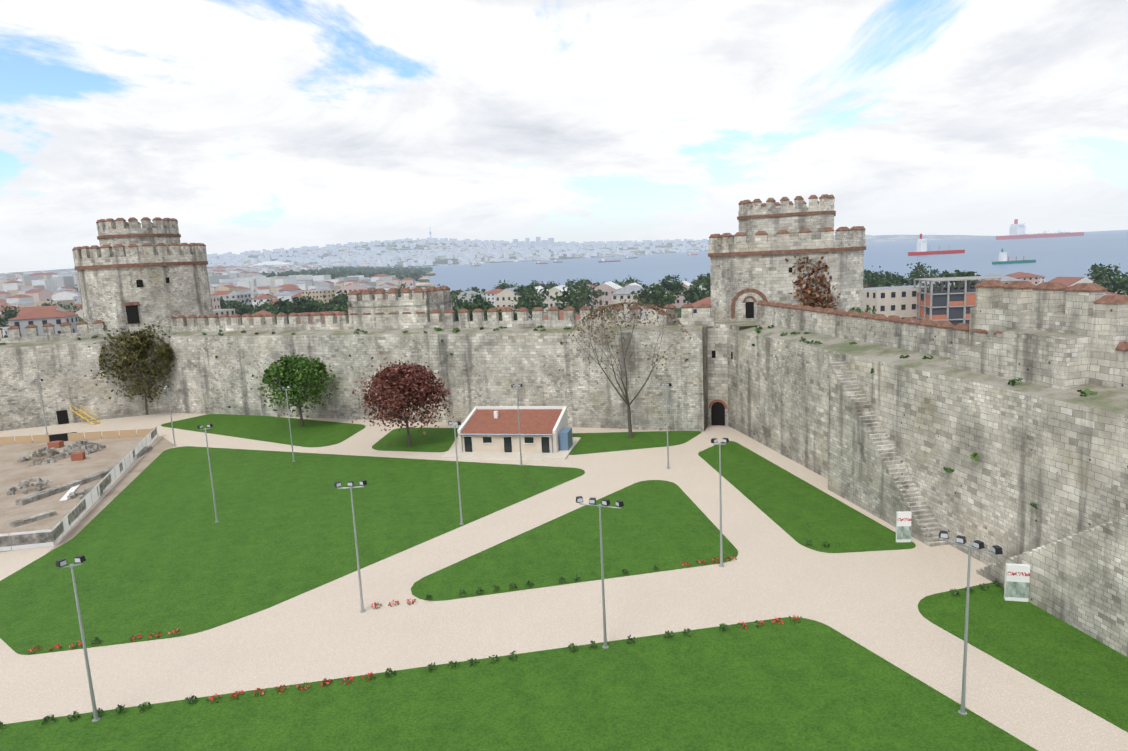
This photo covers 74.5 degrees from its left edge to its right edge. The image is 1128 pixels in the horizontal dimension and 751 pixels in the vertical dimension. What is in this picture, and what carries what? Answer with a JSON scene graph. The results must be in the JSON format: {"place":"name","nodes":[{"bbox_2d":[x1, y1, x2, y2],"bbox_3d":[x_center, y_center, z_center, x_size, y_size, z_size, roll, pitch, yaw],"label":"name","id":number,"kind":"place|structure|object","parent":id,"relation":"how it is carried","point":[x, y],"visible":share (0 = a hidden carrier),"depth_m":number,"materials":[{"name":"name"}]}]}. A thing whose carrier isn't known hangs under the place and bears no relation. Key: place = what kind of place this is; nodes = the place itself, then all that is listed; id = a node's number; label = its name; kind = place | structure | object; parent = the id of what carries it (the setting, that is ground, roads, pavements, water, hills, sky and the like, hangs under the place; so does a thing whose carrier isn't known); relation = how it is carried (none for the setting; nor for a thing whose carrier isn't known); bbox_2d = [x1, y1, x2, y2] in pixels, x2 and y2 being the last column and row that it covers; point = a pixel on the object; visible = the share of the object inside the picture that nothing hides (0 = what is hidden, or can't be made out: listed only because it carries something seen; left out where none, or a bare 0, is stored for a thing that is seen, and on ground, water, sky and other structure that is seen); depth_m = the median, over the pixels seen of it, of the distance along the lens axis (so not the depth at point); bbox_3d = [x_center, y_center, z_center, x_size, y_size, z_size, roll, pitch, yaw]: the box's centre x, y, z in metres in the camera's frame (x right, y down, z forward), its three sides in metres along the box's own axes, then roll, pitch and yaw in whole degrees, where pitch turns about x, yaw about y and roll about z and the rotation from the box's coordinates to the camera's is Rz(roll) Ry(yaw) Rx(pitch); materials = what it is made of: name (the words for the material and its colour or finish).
{"place":"outdoors","nodes":[
{"label":"outdoors","id":0,"kind":"place"},
{"bbox_2d":[0,235,994,427],"bbox_3d":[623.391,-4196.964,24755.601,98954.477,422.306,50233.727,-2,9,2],"label":"ground","id":1,"kind":"structure","parent":0,"point":[424,281],"depth_m":10590.18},
{"bbox_2d":[0,305,19,326],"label":"town tree","id":2,"kind":"object","parent":1,"relation":"on","point":[8,315],"visible":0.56,"depth_m":313.75,"materials":[{"name":"green plant"}]},
{"bbox_2d":[37,299,58,305],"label":"town tree","id":3,"kind":"object","parent":1,"relation":"on","point":[46,304],"visible":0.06,"depth_m":392.84,"materials":[{"name":"green plant"}]},
{"bbox_2d":[68,299,81,311],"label":"town tree","id":4,"kind":"object","parent":1,"relation":"on","point":[76,310],"visible":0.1,"depth_m":387.34,"materials":[{"name":"green plant"}]},
{"bbox_2d":[72,323,179,414],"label":"olive tree","id":5,"kind":"object","parent":1,"relation":"on","point":[140,340],"visible":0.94,"depth_m":128.47,"materials":[{"name":"green plant"}]},
{"bbox_2d":[72,217,212,335],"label":"round tower","id":6,"kind":"structure","parent":1,"relation":"on","point":[132,273],"depth_m":132.81,"materials":[{"name":"stone"}]},
{"bbox_2d":[0,261,399,293],"bbox_3d":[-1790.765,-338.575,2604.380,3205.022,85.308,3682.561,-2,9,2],"label":"european city","id":7,"kind":"object","parent":1,"relation":"on","point":[55,280],"visible":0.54,"depth_m":1026.55,"materials":[{"name":"concrete"}]},
{"bbox_2d":[219,298,247,313],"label":"town tree","id":8,"kind":"object","parent":1,"relation":"on","point":[223,305],"visible":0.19,"depth_m":309.18,"materials":[{"name":"green plant"}]},
{"bbox_2d":[226,299,259,324],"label":"tree","id":9,"kind":"object","parent":1,"relation":"on","point":[248,309],"visible":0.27,"depth_m":273.12,"materials":[{"name":"green plant"}]},
{"bbox_2d":[245,306,273,314],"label":"town tree","id":10,"kind":"object","parent":1,"relation":"on","point":[268,309],"visible":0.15,"depth_m":268.84,"materials":[{"name":"green plant"}]},
{"bbox_2d":[257,298,277,311],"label":"town tree","id":11,"kind":"object","parent":1,"relation":"on","point":[266,304],"visible":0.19,"depth_m":290.20,"materials":[{"name":"green plant"}]},
{"bbox_2d":[0,446,584,654],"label":"lawn","id":12,"kind":"structure","parent":1,"relation":"on","point":[159,548],"depth_m":69.51,"materials":[{"name":"green plant"}]},
{"bbox_2d":[28,628,181,652],"bbox_3d":[-31.137,17.950,50.377,9.544,0.557,0.893,-4,9,-10],"label":"flower border","id":13,"kind":"object","parent":12,"relation":"on","point":[177,632],"visible":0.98,"depth_m":50.34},
{"bbox_2d":[197,424,218,521],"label":"light pole","id":14,"kind":"object","parent":12,"relation":"on","point":[210,426],"visible":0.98,"depth_m":72.81,"materials":[{"name":"silver metal"}]},
{"bbox_2d":[280,386,294,461],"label":"light pole","id":15,"kind":"object","parent":12,"relation":"on","point":[281,387],"visible":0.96,"depth_m":94.50,"materials":[{"name":"silver metal"}]},
{"bbox_2d":[448,421,463,524],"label":"light pole","id":16,"kind":"object","parent":12,"relation":"on","point":[454,426],"visible":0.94,"depth_m":69.03,"materials":[{"name":"silver metal"}]},
{"bbox_2d":[511,384,522,465],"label":"light pole","id":17,"kind":"object","parent":12,"relation":"on","point":[513,385],"visible":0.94,"depth_m":87.92,"materials":[{"name":"silver metal"}]},
{"bbox_2d":[270,293,319,319],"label":"tree","id":18,"kind":"object","parent":1,"relation":"on","point":[287,305],"visible":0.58,"depth_m":231.28,"materials":[{"name":"green plant"}]},
{"bbox_2d":[294,295,331,312],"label":"tree","id":19,"kind":"object","parent":1,"relation":"on","point":[325,304],"visible":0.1,"depth_m":247.46,"materials":[{"name":"green plant"}]},
{"bbox_2d":[316,304,348,318],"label":"tree","id":20,"kind":"object","parent":1,"relation":"on","point":[329,307],"visible":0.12,"depth_m":227.39,"materials":[{"name":"green plant"}]},
{"bbox_2d":[328,301,347,309],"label":"tree","id":21,"kind":"object","parent":1,"relation":"on","point":[344,305],"visible":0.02,"depth_m":257.51,"materials":[{"name":"green plant"}]},
{"bbox_2d":[329,290,347,302],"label":"town tree","id":22,"kind":"object","parent":1,"relation":"on","point":[338,296],"visible":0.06,"depth_m":316.70,"materials":[{"name":"green plant"}]},
{"bbox_2d":[331,295,347,305],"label":"town tree","id":23,"kind":"object","parent":1,"relation":"on","point":[340,300],"visible":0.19,"depth_m":283.76,"materials":[{"name":"green plant"}]},
{"bbox_2d":[262,266,432,279],"bbox_3d":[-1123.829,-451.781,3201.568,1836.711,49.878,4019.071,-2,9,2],"label":"distant tree belt","id":24,"kind":"object","parent":1,"relation":"on","point":[412,272],"visible":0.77,"depth_m":1674.64,"materials":[{"name":"green plant"}]},
{"bbox_2d":[347,286,451,322],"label":"tower","id":25,"kind":"structure","parent":1,"relation":"on","point":[427,300],"depth_m":119.26,"materials":[{"name":"stone"}]},
{"bbox_2d":[386,282,412,296],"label":"town tree","id":26,"kind":"object","parent":1,"relation":"on","point":[399,291],"visible":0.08,"depth_m":377.92,"materials":[{"name":"green plant"}]},
{"bbox_2d":[372,428,458,451],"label":"lawn","id":27,"kind":"structure","parent":1,"relation":"on","point":[437,440],"depth_m":103.47,"materials":[{"name":"green plant"}]},
{"bbox_2d":[351,349,458,445],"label":"red tree","id":28,"kind":"object","parent":27,"relation":"on","point":[398,382],"visible":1,"depth_m":97.72,"materials":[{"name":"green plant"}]},
{"bbox_2d":[206,231,707,266],"bbox_3d":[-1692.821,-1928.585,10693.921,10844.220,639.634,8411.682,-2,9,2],"label":"city","id":29,"kind":"object","parent":1,"relation":"on","point":[464,257],"visible":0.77,"depth_m":10017.58,"materials":[{"name":"concrete"}]},
{"bbox_2d":[451,292,464,307],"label":"town tree","id":30,"kind":"object","parent":1,"relation":"on","point":[454,298],"visible":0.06,"depth_m":260.24,"materials":[{"name":"green plant"}]},
{"bbox_2d":[452,306,472,320],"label":"tree","id":31,"kind":"object","parent":1,"relation":"on","point":[457,309],"visible":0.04,"depth_m":208.84,"materials":[{"name":"green plant"}]},
{"bbox_2d":[450,291,487,320],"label":"tree","id":32,"kind":"object","parent":1,"relation":"on","point":[457,301],"visible":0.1,"depth_m":227.05,"materials":[{"name":"green plant"}]},
{"bbox_2d":[460,293,494,320],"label":"town tree","id":33,"kind":"object","parent":1,"relation":"on","point":[484,305],"visible":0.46,"depth_m":214.56,"materials":[{"name":"green plant"}]},
{"bbox_2d":[493,280,514,289],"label":"town tree","id":34,"kind":"object","parent":1,"relation":"on","point":[504,285],"visible":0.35,"depth_m":424.73,"materials":[{"name":"green plant"}]},
{"bbox_2d":[496,308,516,320],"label":"tree","id":35,"kind":"object","parent":1,"relation":"on","point":[500,315],"visible":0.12,"depth_m":198.38,"materials":[{"name":"green plant"}]},
{"bbox_2d":[0,617,1037,750],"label":"lawn","id":36,"kind":"structure","parent":1,"relation":"on","point":[805,684],"depth_m":40.82,"materials":[{"name":"green plant"}]},
{"bbox_2d":[56,555,100,721],"bbox_3d":[-26.496,14.642,40.884,1.382,9.641,0.519,-8,10,-29],"label":"light pole","id":37,"kind":"object","parent":36,"relation":"on","point":[80,559],"visible":0.94,"depth_m":40.78,"materials":[{"name":"silver metal"}]},
{"bbox_2d":[0,615,801,731],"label":"flower border","id":38,"kind":"object","parent":36,"relation":"on","point":[388,671],"visible":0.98,"depth_m":44.48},
{"bbox_2d":[576,496,623,648],"bbox_3d":[2.378,12.367,46.035,3.182,9.800,0.519,2,10,25],"label":"light pole","id":39,"kind":"object","parent":36,"relation":"on","point":[606,502],"visible":0.96,"depth_m":45.75,"materials":[{"name":"silver metal"}]},
{"bbox_2d":[939,530,1002,714],"bbox_3d":[20.568,12.925,37.930,0.519,9.591,3.182,-9,11,-33],"label":"light pole","id":40,"kind":"object","parent":36,"relation":"on","point":[995,549],"visible":0.96,"depth_m":37.74,"materials":[{"name":"silver metal"}]},
{"bbox_2d":[508,294,548,317],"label":"town tree","id":41,"kind":"object","parent":1,"relation":"on","point":[525,301],"visible":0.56,"depth_m":261.86,"materials":[{"name":"green plant"}]},
{"bbox_2d":[513,284,548,319],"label":"town tree","id":42,"kind":"object","parent":1,"relation":"on","point":[522,290],"visible":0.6,"depth_m":288.33,"materials":[{"name":"green plant"}]},
{"bbox_2d":[0,272,1125,336],"bbox_3d":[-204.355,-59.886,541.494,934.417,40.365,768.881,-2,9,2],"label":"distant buildings","id":43,"kind":"structure","parent":1,"relation":"on","point":[27,300],"depth_m":386.05,"materials":[{"name":"concrete"}]},
{"bbox_2d":[0,300,1127,564],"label":"curtain walls","id":44,"kind":"structure","parent":1,"relation":"on","point":[1058,456],"depth_m":100.42,"materials":[{"name":"stone"}]},
{"bbox_2d":[56,410,68,424],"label":"doorways","id":45,"kind":"object","parent":44,"relation":"in","point":[62,416],"depth_m":127.20,"materials":[{"name":"black"}]},
{"bbox_2d":[0,306,1097,508],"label":"wall weeds","id":46,"kind":"object","parent":44,"relation":"on","point":[1087,391],"depth_m":88.13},
{"bbox_2d":[946,280,1127,389],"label":"stone wall","id":47,"kind":"structure","parent":44,"relation":"on","point":[1059,335],"depth_m":52.65,"materials":[{"name":"stone"}]},
{"bbox_2d":[411,480,737,600],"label":"lawn","id":48,"kind":"structure","parent":1,"relation":"on","point":[662,524],"depth_m":62.41,"materials":[{"name":"green plant"}]},
{"bbox_2d":[371,556,736,608],"bbox_3d":[-0.124,15.498,56.373,28.326,0.566,0.919,-5,9,-11],"label":"flower border","id":49,"kind":"object","parent":48,"relation":"on","point":[512,585],"visible":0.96,"depth_m":55.65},
{"bbox_2d":[550,284,598,313],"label":"town tree","id":50,"kind":"object","parent":1,"relation":"on","point":[572,299],"visible":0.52,"depth_m":243.12,"materials":[{"name":"green plant"}]},
{"bbox_2d":[563,278,591,286],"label":"tree","id":51,"kind":"object","parent":1,"relation":"on","point":[588,281],"visible":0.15,"depth_m":415.50,"materials":[{"name":"green plant"}]},
{"bbox_2d":[563,279,604,306],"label":"town tree","id":52,"kind":"object","parent":1,"relation":"on","point":[584,286],"visible":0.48,"depth_m":286.42,"materials":[{"name":"green plant"}]},
{"bbox_2d":[495,281,710,311],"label":"buildings","id":53,"kind":"structure","parent":1,"relation":"on","point":[504,297],"depth_m":339.26,"materials":[{"name":"concrete"}]},
{"bbox_2d":[544,281,690,438],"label":"bare tree","id":54,"kind":"object","parent":1,"relation":"on","point":[595,315],"visible":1,"depth_m":97.67,"materials":[{"name":"brown plant"}]},
{"bbox_2d":[615,275,641,286],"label":"town tree","id":55,"kind":"object","parent":1,"relation":"on","point":[623,283],"visible":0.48,"depth_m":421.48,"materials":[{"name":"green plant"}]},
{"bbox_2d":[569,431,700,454],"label":"lawn","id":56,"kind":"structure","parent":1,"relation":"on","point":[588,443],"depth_m":97.79,"materials":[{"name":"green plant"}]},
{"bbox_2d":[631,283,675,307],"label":"town tree","id":57,"kind":"object","parent":1,"relation":"on","point":[655,296],"visible":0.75,"depth_m":234.63,"materials":[{"name":"green plant"}]},
{"bbox_2d":[652,275,687,300],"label":"tree","id":58,"kind":"object","parent":1,"relation":"on","point":[675,288],"visible":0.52,"depth_m":302.81,"materials":[{"name":"green plant"}]},
{"bbox_2d":[680,284,710,303],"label":"tree","id":59,"kind":"object","parent":1,"relation":"on","point":[689,295],"visible":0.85,"depth_m":271.39,"materials":[{"name":"green plant"}]},
{"bbox_2d":[692,274,706,284],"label":"town tree","id":60,"kind":"object","parent":1,"relation":"on","point":[694,281],"visible":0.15,"depth_m":419.63,"materials":[{"name":"green plant"}]},
{"bbox_2d":[695,273,710,296],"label":"town tree","id":61,"kind":"object","parent":1,"relation":"on","point":[704,285],"visible":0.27,"depth_m":284.49,"materials":[{"name":"green plant"}]},
{"bbox_2d":[695,277,710,300],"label":"town tree","id":62,"kind":"object","parent":1,"relation":"on","point":[708,284],"visible":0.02,"depth_m":258.57,"materials":[{"name":"green plant"}]},
{"bbox_2d":[702,319,763,431],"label":"wall turret","id":63,"kind":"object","parent":1,"relation":"on","point":[723,379],"depth_m":102.49,"materials":[{"name":"stone"}]},
{"bbox_2d":[708,194,865,330],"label":"castle tower","id":64,"kind":"structure","parent":1,"relation":"on","point":[750,267],"depth_m":103.45,"materials":[{"name":"stone"}]},
{"bbox_2d":[784,252,845,309],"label":"ivy","id":65,"kind":"object","parent":64,"relation":"attached to","point":[811,296],"visible":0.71,"depth_m":101.07,"materials":[{"name":"brown plant"}]},
{"bbox_2d":[863,266,892,287],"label":"town tree","id":66,"kind":"object","parent":1,"relation":"on","point":[869,275],"visible":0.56,"depth_m":304.58,"materials":[{"name":"green plant"}]},
{"bbox_2d":[870,274,921,286],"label":"town tree","id":67,"kind":"object","parent":1,"relation":"on","point":[882,281],"visible":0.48,"depth_m":277.26,"materials":[{"name":"green plant"}]},
{"bbox_2d":[863,285,939,318],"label":"cream apartment building","id":68,"kind":"structure","parent":1,"relation":"on","point":[900,301],"depth_m":179.55,"materials":[{"name":"paint"}]},
{"bbox_2d":[885,275,940,287],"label":"tree","id":69,"kind":"object","parent":1,"relation":"on","point":[902,280],"visible":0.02,"depth_m":211.04,"materials":[{"name":"green plant"}]},
{"bbox_2d":[901,259,933,283],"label":"town tree","id":70,"kind":"object","parent":1,"relation":"on","point":[914,273],"visible":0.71,"depth_m":373.03,"materials":[{"name":"green plant"}]},
{"bbox_2d":[921,269,941,281],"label":"town tree","id":71,"kind":"object","parent":1,"relation":"on","point":[934,272],"visible":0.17,"depth_m":399.35,"materials":[{"name":"green plant"}]},
{"bbox_2d":[914,276,1000,325],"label":"building under construction","id":72,"kind":"structure","parent":1,"relation":"on","point":[952,305],"depth_m":170.59,"materials":[{"name":"concrete"}]},
{"bbox_2d":[938,270,980,287],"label":"town tree","id":73,"kind":"object","parent":1,"relation":"on","point":[957,273],"visible":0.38,"depth_m":227.96,"materials":[{"name":"green plant"}]},
{"bbox_2d":[1084,263,1122,283],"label":"town tree","id":74,"kind":"object","parent":1,"relation":"on","point":[1098,273],"visible":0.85,"depth_m":278.30,"materials":[{"name":"green plant"}]},
{"bbox_2d":[1092,272,1127,294],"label":"town tree","id":75,"kind":"object","parent":1,"relation":"on","point":[1118,283],"visible":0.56,"depth_m":237.41,"materials":[{"name":"green plant"}]},
{"bbox_2d":[0,413,1127,750],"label":"courtyard gravel","id":76,"kind":"structure","parent":0,"point":[866,599],"depth_m":51.56,"materials":[{"name":"gravel"}]},
{"bbox_2d":[34,379,47,433],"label":"light pole","id":77,"kind":"object","parent":76,"relation":"on","point":[35,380],"visible":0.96,"depth_m":118.72,"materials":[{"name":"silver metal"}]},
{"bbox_2d":[0,434,158,551],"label":"excavation ground","id":78,"kind":"structure","parent":76,"relation":"on","point":[60,471],"depth_m":95.05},
{"bbox_2d":[47,440,85,500],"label":"construction materials","id":79,"kind":"object","parent":78,"relation":"on","point":[77,456],"visible":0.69,"depth_m":101.26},
{"bbox_2d":[0,428,152,443],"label":"plywood fence","id":80,"kind":"object","parent":78,"relation":"on","point":[78,436],"visible":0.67,"depth_m":114.08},
{"bbox_2d":[49,432,76,441],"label":"black site board","id":81,"kind":"object","parent":80,"relation":"attached to","point":[59,437],"visible":0.64,"depth_m":113.55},
{"bbox_2d":[6,440,151,526],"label":"site rubble foundations","id":82,"kind":"object","parent":78,"relation":"on","point":[69,450],"visible":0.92,"depth_m":89.04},
{"bbox_2d":[0,426,157,550],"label":"wall","id":83,"kind":"structure","parent":78,"relation":"on","point":[59,530],"depth_m":74.06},
{"bbox_2d":[69,403,100,424],"bbox_3d":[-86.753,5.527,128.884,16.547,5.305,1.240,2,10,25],"label":"yellow stair","id":84,"kind":"object","parent":76,"relation":"on","point":[80,411],"visible":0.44,"depth_m":126.58,"materials":[{"name":"orange"}]},
{"bbox_2d":[46,437,173,553],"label":"dirt strip","id":85,"kind":"object","parent":76,"relation":"on","point":[159,447],"visible":0.33,"depth_m":88.39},
{"bbox_2d":[164,385,176,446],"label":"light pole","id":86,"kind":"object","parent":76,"relation":"on","point":[166,386],"visible":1,"depth_m":106.39,"materials":[{"name":"silver metal"}]},
{"bbox_2d":[161,414,365,446],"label":"lawn","id":87,"kind":"structure","parent":76,"relation":"on","point":[310,433],"depth_m":115.57,"materials":[{"name":"green plant"}]},
{"bbox_2d":[247,351,339,426],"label":"green tree","id":88,"kind":"object","parent":87,"relation":"on","point":[295,374],"visible":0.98,"depth_m":113.03,"materials":[{"name":"green plant"}]},
{"bbox_2d":[334,480,366,612],"bbox_3d":[-14.681,12.174,52.470,2.282,9.717,0.519,-3,9,-4],"label":"light pole","id":89,"kind":"object","parent":76,"relation":"on","point":[351,484],"visible":1,"depth_m":52.25,"materials":[{"name":"silver metal"}]},
{"bbox_2d":[441,406,580,460],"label":"garden house","id":90,"kind":"structure","parent":76,"relation":"on","point":[488,432],"depth_m":94.78,"materials":[{"name":"beige paint"}]},
{"bbox_2d":[661,383,671,468],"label":"light pole","id":91,"kind":"object","parent":76,"relation":"on","point":[663,384],"visible":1,"depth_m":83.82,"materials":[{"name":"silver metal"}]},
{"bbox_2d":[711,438,728,566],"bbox_3d":[12.090,9.860,57.200,1.382,10.284,0.520,-2,9,5],"label":"light pole","id":92,"kind":"object","parent":76,"relation":"on","point":[724,440],"visible":1,"depth_m":57.04,"materials":[{"name":"silver metal"}]},
{"bbox_2d":[698,441,915,552],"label":"lawn","id":93,"kind":"structure","parent":76,"relation":"on","point":[798,510],"depth_m":69.97,"materials":[{"name":"green plant"}]},
{"bbox_2d":[805,540,829,546],"bbox_3d":[20.869,13.750,60.946,1.949,0.495,0.748,0,10,18],"label":"border shrub","id":94,"kind":"object","parent":93,"relation":"on","point":[808,542],"visible":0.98,"depth_m":60.89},
{"bbox_2d":[896,511,911,541],"bbox_3d":[27.834,12.436,60.772,1.100,2.600,0.280,-2,9,5],"label":"info board","id":95,"kind":"object","parent":93,"relation":"on","point":[903,526],"visible":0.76,"depth_m":60.64,"materials":[{"name":"silver metal"}]},
{"bbox_2d":[918,582,1127,731],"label":"lawn","id":96,"kind":"structure","parent":76,"relation":"on","point":[1059,656],"depth_m":44.60,"materials":[{"name":"green plant"}]},
{"bbox_2d":[950,581,1002,595],"bbox_3d":[28.881,14.828,51.977,4.428,0.503,0.714,-5,10,-16],"label":"border shrub","id":97,"kind":"object","parent":96,"relation":"on","point":[979,585],"visible":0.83,"depth_m":51.94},
{"bbox_2d":[1004,563,1029,601],"bbox_3d":[30.637,14.023,50.133,1.400,2.600,0.300,0,9,15],"label":"info board","id":98,"kind":"object","parent":96,"relation":"on","point":[1017,582],"visible":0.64,"depth_m":50.00,"materials":[{"name":"silver metal"}]},
{"bbox_2d":[0,0,1127,272],"label":"sky","id":99,"kind":"structure","parent":0,"point":[257,125],"materials":[{"name":"white"}]},
{"bbox_2d":[409,230,1127,292],"bbox_3d":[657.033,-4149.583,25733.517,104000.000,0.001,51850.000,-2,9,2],"label":"sea water","id":100,"kind":"structure","parent":0,"point":[1070,256],"depth_m":1661.22,"materials":[{"name":"liquid"}]},
{"bbox_2d":[908,234,964,255],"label":"cargo ship","id":101,"kind":"object","parent":100,"relation":"on","point":[921,246],"visible":0.79,"depth_m":1825.93},
{"bbox_2d":[992,249,1035,263],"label":"cargo ship","id":102,"kind":"object","parent":100,"relation":"on","point":[1002,257],"visible":0.9,"depth_m":1027.70},
{"bbox_2d":[995,219,1083,239],"bbox_3d":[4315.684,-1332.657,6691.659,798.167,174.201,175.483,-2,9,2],"label":"cargo ship","id":103,"kind":"object","parent":100,"relation":"on","point":[1016,230],"visible":0.9,"depth_m":6650.52},
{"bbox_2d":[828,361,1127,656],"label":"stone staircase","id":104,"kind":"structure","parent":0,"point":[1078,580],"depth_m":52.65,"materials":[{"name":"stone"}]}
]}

